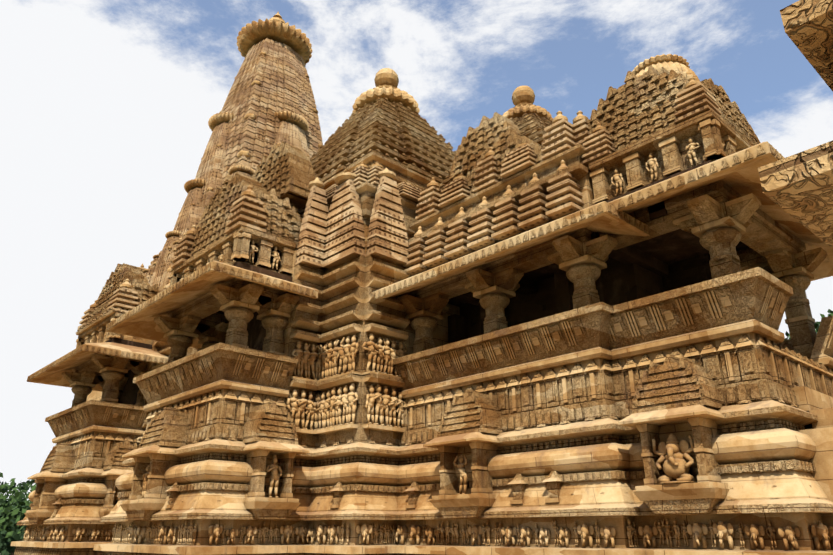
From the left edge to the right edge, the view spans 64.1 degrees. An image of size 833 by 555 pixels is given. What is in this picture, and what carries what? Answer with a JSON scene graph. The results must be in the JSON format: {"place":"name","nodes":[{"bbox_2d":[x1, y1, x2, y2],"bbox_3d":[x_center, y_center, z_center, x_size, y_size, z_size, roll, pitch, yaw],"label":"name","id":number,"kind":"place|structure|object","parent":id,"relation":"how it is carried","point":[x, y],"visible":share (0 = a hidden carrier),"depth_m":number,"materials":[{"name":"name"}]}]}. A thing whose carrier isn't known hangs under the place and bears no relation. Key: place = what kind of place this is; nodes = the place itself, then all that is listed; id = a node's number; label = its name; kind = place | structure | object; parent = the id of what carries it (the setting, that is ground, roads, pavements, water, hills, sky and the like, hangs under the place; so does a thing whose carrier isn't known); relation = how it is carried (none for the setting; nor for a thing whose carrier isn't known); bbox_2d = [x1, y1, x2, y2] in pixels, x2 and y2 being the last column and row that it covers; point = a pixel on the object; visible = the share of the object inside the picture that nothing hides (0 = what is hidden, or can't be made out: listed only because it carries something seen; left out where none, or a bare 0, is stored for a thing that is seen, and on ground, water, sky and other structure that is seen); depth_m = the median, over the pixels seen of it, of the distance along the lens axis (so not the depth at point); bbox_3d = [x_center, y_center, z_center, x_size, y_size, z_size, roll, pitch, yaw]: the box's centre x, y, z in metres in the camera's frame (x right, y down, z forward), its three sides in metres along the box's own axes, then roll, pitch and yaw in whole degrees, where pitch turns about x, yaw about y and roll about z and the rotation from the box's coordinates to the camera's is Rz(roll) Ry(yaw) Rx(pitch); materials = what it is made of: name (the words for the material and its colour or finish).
{"place":"outdoors","nodes":[
{"label":"outdoors","id":0,"kind":"place"},
{"bbox_2d":[0,0,832,501],"label":"sky","id":1,"kind":"structure","parent":0,"point":[107,106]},
{"bbox_2d":[11,12,832,554],"bbox_3d":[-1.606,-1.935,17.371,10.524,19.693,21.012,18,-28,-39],"label":"temple","id":2,"kind":"structure","parent":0,"point":[385,320],"depth_m":10.43,"materials":[{"name":"stone"}]},
{"label":"ground","id":3,"kind":"structure","parent":0,"visible":0},
{"bbox_2d":[0,480,35,554],"bbox_3d":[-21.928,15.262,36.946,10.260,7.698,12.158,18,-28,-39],"label":"tree","id":4,"kind":"object","parent":3,"relation":"on","point":[11,516],"visible":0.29,"depth_m":35.60,"materials":[{"name":"green plant"}]},
{"bbox_2d":[0,472,36,554],"bbox_3d":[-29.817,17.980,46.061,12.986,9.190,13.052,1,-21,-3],"label":"tree","id":5,"kind":"object","parent":3,"relation":"on","point":[23,487],"visible":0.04,"depth_m":47.24,"materials":[{"name":"green plant"}]},
{"bbox_2d":[784,309,832,339],"bbox_3d":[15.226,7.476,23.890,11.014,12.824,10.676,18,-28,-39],"label":"tree","id":6,"kind":"object","parent":3,"relation":"on","point":[816,326],"depth_m":24.72,"materials":[{"name":"green plant"}]},
{"bbox_3d":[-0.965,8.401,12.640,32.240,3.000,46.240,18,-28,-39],"label":"platform pavement","id":7,"kind":"structure","parent":0,"visible":0},
{"bbox_2d":[758,0,832,248],"bbox_3d":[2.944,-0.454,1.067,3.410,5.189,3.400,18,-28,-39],"label":"roof eave","id":8,"kind":"object","parent":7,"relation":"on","point":[798,187],"visible":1,"depth_m":1.05,"materials":[{"name":"stone"}]},
{"bbox_2d":[791,386,832,549],"bbox_3d":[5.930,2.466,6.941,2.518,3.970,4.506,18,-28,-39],"label":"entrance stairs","id":9,"kind":"structure","parent":7,"relation":"on","point":[819,432],"depth_m":7.13,"materials":[{"name":"stone"}]}
]}

